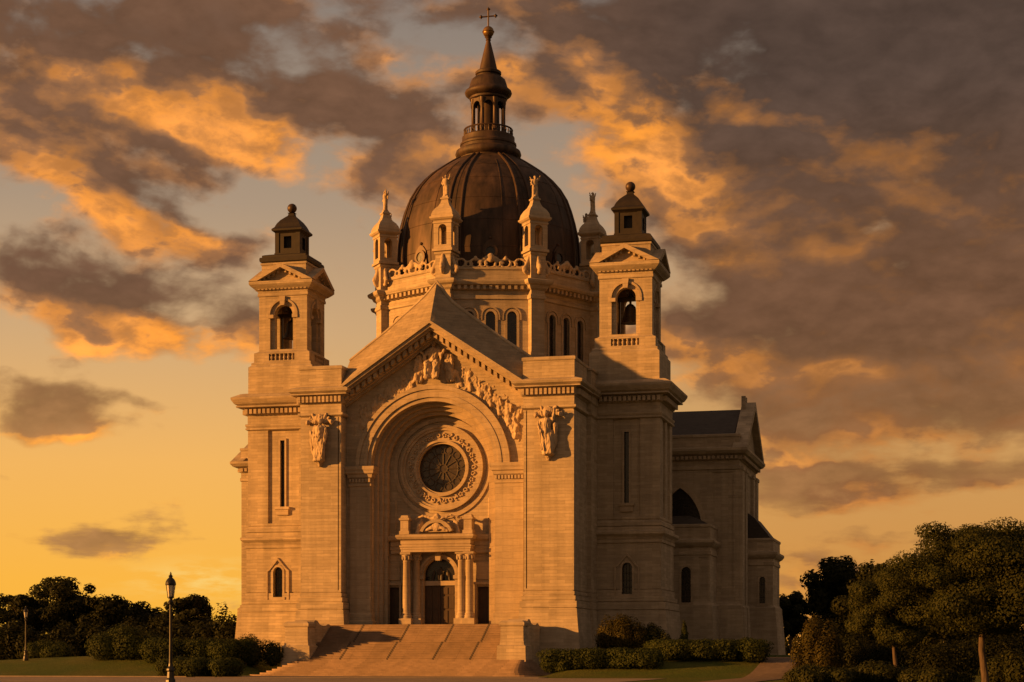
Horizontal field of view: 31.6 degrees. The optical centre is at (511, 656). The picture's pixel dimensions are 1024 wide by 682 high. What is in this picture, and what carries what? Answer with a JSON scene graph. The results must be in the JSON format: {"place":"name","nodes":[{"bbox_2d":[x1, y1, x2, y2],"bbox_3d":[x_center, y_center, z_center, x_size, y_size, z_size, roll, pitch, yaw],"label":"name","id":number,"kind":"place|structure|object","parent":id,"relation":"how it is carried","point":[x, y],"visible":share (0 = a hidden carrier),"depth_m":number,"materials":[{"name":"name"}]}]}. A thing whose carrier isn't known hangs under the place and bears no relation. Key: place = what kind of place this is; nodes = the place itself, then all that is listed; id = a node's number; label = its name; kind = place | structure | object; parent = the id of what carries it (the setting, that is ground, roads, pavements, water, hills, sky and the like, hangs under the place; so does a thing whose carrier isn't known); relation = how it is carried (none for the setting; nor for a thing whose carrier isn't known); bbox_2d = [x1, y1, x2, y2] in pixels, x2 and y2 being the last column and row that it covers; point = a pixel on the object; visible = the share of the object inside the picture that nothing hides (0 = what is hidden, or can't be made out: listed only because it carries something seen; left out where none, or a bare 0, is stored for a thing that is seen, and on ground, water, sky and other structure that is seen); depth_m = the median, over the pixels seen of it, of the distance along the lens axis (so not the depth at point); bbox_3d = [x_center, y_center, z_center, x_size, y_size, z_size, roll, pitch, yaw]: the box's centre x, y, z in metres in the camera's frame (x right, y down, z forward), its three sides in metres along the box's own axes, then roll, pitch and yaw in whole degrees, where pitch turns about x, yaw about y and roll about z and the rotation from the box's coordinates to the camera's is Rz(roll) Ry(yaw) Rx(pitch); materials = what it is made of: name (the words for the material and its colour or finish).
{"place":"outdoors","nodes":[
{"label":"outdoors","id":0,"kind":"place"},
{"bbox_2d":[0,676,659,681],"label":"pavement","id":1,"kind":"structure","parent":0,"point":[305,679],"depth_m":138.70,"materials":[{"name":"grey concrete"}]},
{"bbox_2d":[0,676,185,676],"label":"kerb","id":2,"kind":"structure","parent":1,"relation":"on","point":[89,676],"depth_m":157.16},
{"bbox_2d":[165,572,175,681],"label":"street lamp","id":3,"kind":"object","parent":1,"relation":"on","point":[170,583],"visible":1,"depth_m":99.90,"materials":[{"name":"black metal"}]},
{"bbox_2d":[0,655,981,681],"bbox_3d":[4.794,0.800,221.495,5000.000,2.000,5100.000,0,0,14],"label":"lawn","id":4,"kind":"structure","parent":0,"point":[694,670],"depth_m":158.63,"materials":[{"name":"green plant"}]},
{"bbox_2d":[0,593,23,639],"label":"broadleaf tree","id":5,"kind":"object","parent":4,"relation":"on","point":[6,615],"visible":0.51,"depth_m":248.02,"materials":[{"name":"green plant"}]},
{"bbox_2d":[0,617,42,659],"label":"shrub","id":6,"kind":"object","parent":4,"relation":"on","point":[13,644],"visible":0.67,"depth_m":215.64,"materials":[{"name":"green plant"}]},
{"bbox_2d":[3,593,45,634],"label":"broadleaf tree","id":7,"kind":"object","parent":4,"relation":"on","point":[18,603],"visible":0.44,"depth_m":255.63,"materials":[{"name":"green plant"}]},
{"bbox_2d":[23,606,28,660],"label":"street lamp","id":8,"kind":"object","parent":4,"relation":"on","point":[25,656],"visible":1,"depth_m":174.91,"materials":[{"name":"black metal"}]},
{"bbox_2d":[22,639,73,658],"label":"bush","id":9,"kind":"object","parent":4,"relation":"on","point":[47,649],"visible":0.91,"depth_m":183.02,"materials":[{"name":"green plant"}]},
{"bbox_2d":[34,619,79,651],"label":"shrub","id":10,"kind":"object","parent":4,"relation":"on","point":[61,633],"visible":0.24,"depth_m":224.76,"materials":[{"name":"green plant"}]},
{"bbox_2d":[20,576,96,636],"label":"broadleaf tree","id":11,"kind":"object","parent":4,"relation":"on","point":[67,604],"visible":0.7,"depth_m":251.68,"materials":[{"name":"green plant"}]},
{"bbox_2d":[63,620,118,656],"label":"shrub","id":12,"kind":"object","parent":4,"relation":"on","point":[77,646],"visible":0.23,"depth_m":216.54,"materials":[{"name":"green plant"}]},
{"bbox_2d":[72,594,148,633],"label":"broadleaf tree","id":13,"kind":"object","parent":4,"relation":"on","point":[111,612],"visible":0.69,"depth_m":249.97,"materials":[{"name":"green plant"}]},
{"bbox_2d":[84,623,167,660],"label":"bush","id":14,"kind":"object","parent":4,"relation":"on","point":[124,644],"visible":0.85,"depth_m":170.97,"materials":[{"name":"green plant"}]},
{"bbox_2d":[121,615,146,630],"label":"shrub","id":15,"kind":"object","parent":4,"relation":"on","point":[131,622],"visible":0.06,"depth_m":225.04,"materials":[{"name":"green plant"}]},
{"bbox_2d":[129,601,163,627],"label":"broadleaf tree","id":16,"kind":"object","parent":4,"relation":"on","point":[146,611],"visible":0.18,"depth_m":255.02,"materials":[{"name":"green plant"}]},
{"bbox_2d":[135,612,193,643],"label":"shrub","id":17,"kind":"object","parent":4,"relation":"on","point":[176,631],"visible":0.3,"depth_m":216.81,"materials":[{"name":"green plant"}]},
{"bbox_2d":[153,593,212,633],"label":"broadleaf tree","id":18,"kind":"object","parent":4,"relation":"on","point":[195,608],"visible":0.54,"depth_m":230.20,"materials":[{"name":"green plant"}]},
{"bbox_2d":[138,637,257,662],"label":"hedge","id":19,"kind":"object","parent":4,"relation":"on","point":[209,648],"visible":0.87,"depth_m":167.28,"materials":[{"name":"green plant"}]},
{"bbox_2d":[153,656,246,676],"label":"hedge","id":20,"kind":"object","parent":4,"relation":"on","point":[207,667],"visible":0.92,"depth_m":155.02,"materials":[{"name":"green plant"}]},
{"bbox_2d":[191,602,236,642],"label":"shrub","id":21,"kind":"object","parent":4,"relation":"on","point":[220,628],"visible":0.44,"depth_m":215.87,"materials":[{"name":"green plant"}]},
{"bbox_2d":[238,632,285,666],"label":"bush","id":22,"kind":"object","parent":4,"relation":"on","point":[271,653],"visible":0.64,"depth_m":168.14,"materials":[{"name":"green plant"}]},
{"bbox_2d":[250,619,552,676],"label":"front steps","id":23,"kind":"structure","parent":4,"relation":"on","point":[507,648],"depth_m":166.78,"materials":[{"name":"stone"}]},
{"bbox_2d":[4,622,971,654],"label":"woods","id":24,"kind":"object","parent":4,"relation":"on","point":[787,649],"visible":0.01,"depth_m":302.50,"materials":[{"name":"green plant"}]},
{"bbox_2d":[230,7,785,663],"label":"cathedral","id":25,"kind":"structure","parent":4,"relation":"on","point":[436,487],"depth_m":177.95,"materials":[{"name":"stone"}]},
{"bbox_2d":[266,558,289,599],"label":"arched window","id":26,"kind":"structure","parent":25,"relation":"in","point":[279,572],"depth_m":186.46,"materials":[{"name":"stone"}]},
{"bbox_2d":[275,438,289,515],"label":"slit window","id":27,"kind":"structure","parent":25,"relation":"in","point":[284,510],"depth_m":186.51,"materials":[{"name":"stone"}]},
{"bbox_2d":[306,413,333,466],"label":"stone statue","id":28,"kind":"object","parent":25,"relation":"attached to","point":[318,434],"visible":1,"depth_m":175.09,"materials":[{"name":"beige stone"}]},
{"bbox_2d":[389,563,402,623],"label":"side doorway","id":29,"kind":"structure","parent":25,"relation":"in","point":[395,593],"depth_m":178.58,"materials":[{"name":"wood"}]},
{"bbox_2d":[420,552,457,623],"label":"main doorway","id":30,"kind":"structure","parent":25,"relation":"in","point":[441,583],"depth_m":177.49,"materials":[{"name":"wood"}]},
{"bbox_2d":[394,418,488,532],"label":"rose window","id":31,"kind":"structure","parent":25,"relation":"in","point":[451,471],"depth_m":177.32,"materials":[{"name":"stone"}]},
{"bbox_2d":[474,562,488,623],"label":"side doorway","id":32,"kind":"structure","parent":25,"relation":"in","point":[482,568],"depth_m":176.37,"materials":[{"name":"wood"}]},
{"bbox_2d":[534,405,562,460],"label":"stone statue","id":33,"kind":"object","parent":25,"relation":"attached to","point":[548,438],"visible":1,"depth_m":169.52,"materials":[{"name":"beige stone"}]},
{"bbox_2d":[618,430,633,511],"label":"slit window","id":34,"kind":"structure","parent":25,"relation":"in","point":[627,506],"depth_m":177.79,"materials":[{"name":"stone"}]},
{"bbox_2d":[614,553,639,596],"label":"arched window","id":35,"kind":"structure","parent":25,"relation":"in","point":[627,575],"depth_m":177.58,"materials":[{"name":"stone"}]},
{"bbox_2d":[540,653,579,673],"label":"bush","id":36,"kind":"object","parent":4,"relation":"on","point":[557,668],"visible":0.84,"depth_m":155.83,"materials":[{"name":"green plant"}]},
{"bbox_2d":[536,647,667,668],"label":"hedge","id":37,"kind":"object","parent":4,"relation":"on","point":[627,657],"visible":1,"depth_m":154.77,"materials":[{"name":"green plant"}]},
{"bbox_2d":[594,613,647,648],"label":"bush","id":38,"kind":"object","parent":4,"relation":"on","point":[621,631],"visible":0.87,"depth_m":166.99,"materials":[{"name":"green plant"}]},
{"bbox_2d":[634,622,671,649],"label":"bush","id":39,"kind":"object","parent":4,"relation":"on","point":[654,632],"visible":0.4,"depth_m":167.19,"materials":[{"name":"green plant"}]},
{"bbox_2d":[679,621,688,639],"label":"conifer","id":40,"kind":"object","parent":4,"relation":"on","point":[684,634],"visible":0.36,"depth_m":167.81,"materials":[{"name":"green plant"}]},
{"bbox_2d":[643,638,774,660],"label":"hedge","id":41,"kind":"object","parent":4,"relation":"on","point":[697,649],"visible":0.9,"depth_m":156.89,"materials":[{"name":"green plant"}]},
{"bbox_2d":[729,636,767,662],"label":"bush","id":42,"kind":"object","parent":4,"relation":"on","point":[744,659],"visible":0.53,"depth_m":156.83,"materials":[{"name":"green plant"}]},
{"bbox_2d":[779,590,813,654],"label":"broadleaf tree","id":43,"kind":"object","parent":4,"relation":"on","point":[795,607],"visible":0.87,"depth_m":230.29,"materials":[{"name":"green plant"}]},
{"bbox_2d":[790,615,845,668],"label":"bush","id":44,"kind":"object","parent":4,"relation":"on","point":[823,648],"visible":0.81,"depth_m":145.31,"materials":[{"name":"green plant"}]},
{"bbox_2d":[782,663,854,681],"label":"bush","id":45,"kind":"object","parent":4,"relation":"on","point":[807,673],"visible":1,"depth_m":120.99,"materials":[{"name":"green plant"}]},
{"bbox_2d":[800,555,856,630],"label":"broadleaf tree","id":46,"kind":"object","parent":4,"relation":"on","point":[835,575],"visible":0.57,"depth_m":184.92,"materials":[{"name":"green plant"}]},
{"bbox_2d":[799,614,880,649],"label":"bush","id":47,"kind":"object","parent":4,"relation":"on","point":[868,636],"visible":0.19,"depth_m":171.03,"materials":[{"name":"green plant"}]},
{"bbox_2d":[830,559,885,637],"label":"broadleaf tree","id":48,"kind":"object","parent":4,"relation":"on","point":[869,571],"visible":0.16,"depth_m":175.29,"materials":[{"name":"green plant"}]},
{"bbox_2d":[840,633,906,667],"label":"bush","id":49,"kind":"object","parent":4,"relation":"on","point":[854,656],"visible":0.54,"depth_m":149.06,"materials":[{"name":"green plant"}]},
{"bbox_2d":[842,659,905,681],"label":"bush","id":50,"kind":"object","parent":4,"relation":"on","point":[869,672],"visible":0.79,"depth_m":122.89,"materials":[{"name":"green plant"}]},
{"bbox_2d":[844,567,935,665],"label":"broadleaf tree","id":51,"kind":"object","parent":4,"relation":"on","point":[871,614],"visible":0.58,"depth_m":138.73,"materials":[{"name":"green plant"}]},
{"bbox_2d":[891,639,979,675],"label":"bush","id":52,"kind":"object","parent":4,"relation":"on","point":[951,657],"visible":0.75,"depth_m":145.63,"materials":[{"name":"green plant"}]},
{"bbox_2d":[897,667,975,681],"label":"bush","id":53,"kind":"object","parent":4,"relation":"on","point":[933,674],"visible":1,"depth_m":118.98,"materials":[{"name":"green plant"}]},
{"bbox_2d":[901,585,977,649],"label":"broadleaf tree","id":54,"kind":"object","parent":4,"relation":"on","point":[932,635],"visible":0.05,"depth_m":162.42,"materials":[{"name":"green plant"}]},
{"bbox_2d":[875,517,1023,681],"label":"broadleaf tree","id":55,"kind":"object","parent":4,"relation":"on","point":[970,576],"visible":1,"depth_m":115.71,"materials":[{"name":"green plant"}]},
{"bbox_2d":[949,630,1023,668],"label":"bush","id":56,"kind":"object","parent":4,"relation":"on","point":[993,647],"visible":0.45,"depth_m":149.11,"materials":[{"name":"green plant"}]},
{"bbox_2d":[954,599,1023,655],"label":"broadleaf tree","id":57,"kind":"object","parent":4,"relation":"on","point":[1020,635],"visible":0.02,"depth_m":159.30,"materials":[{"name":"green plant"}]},
{"bbox_2d":[978,649,1023,681],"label":"bush","id":58,"kind":"object","parent":4,"relation":"on","point":[1005,667],"visible":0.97,"depth_m":123.57,"materials":[{"name":"green plant"}]},
{"bbox_2d":[0,0,1023,654],"label":"sky","id":59,"kind":"structure","parent":0,"point":[832,191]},
{"bbox_2d":[702,656,796,681],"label":"path","id":60,"kind":"structure","parent":0,"point":[772,668],"depth_m":151.15,"materials":[{"name":"grey concrete"}]}
]}

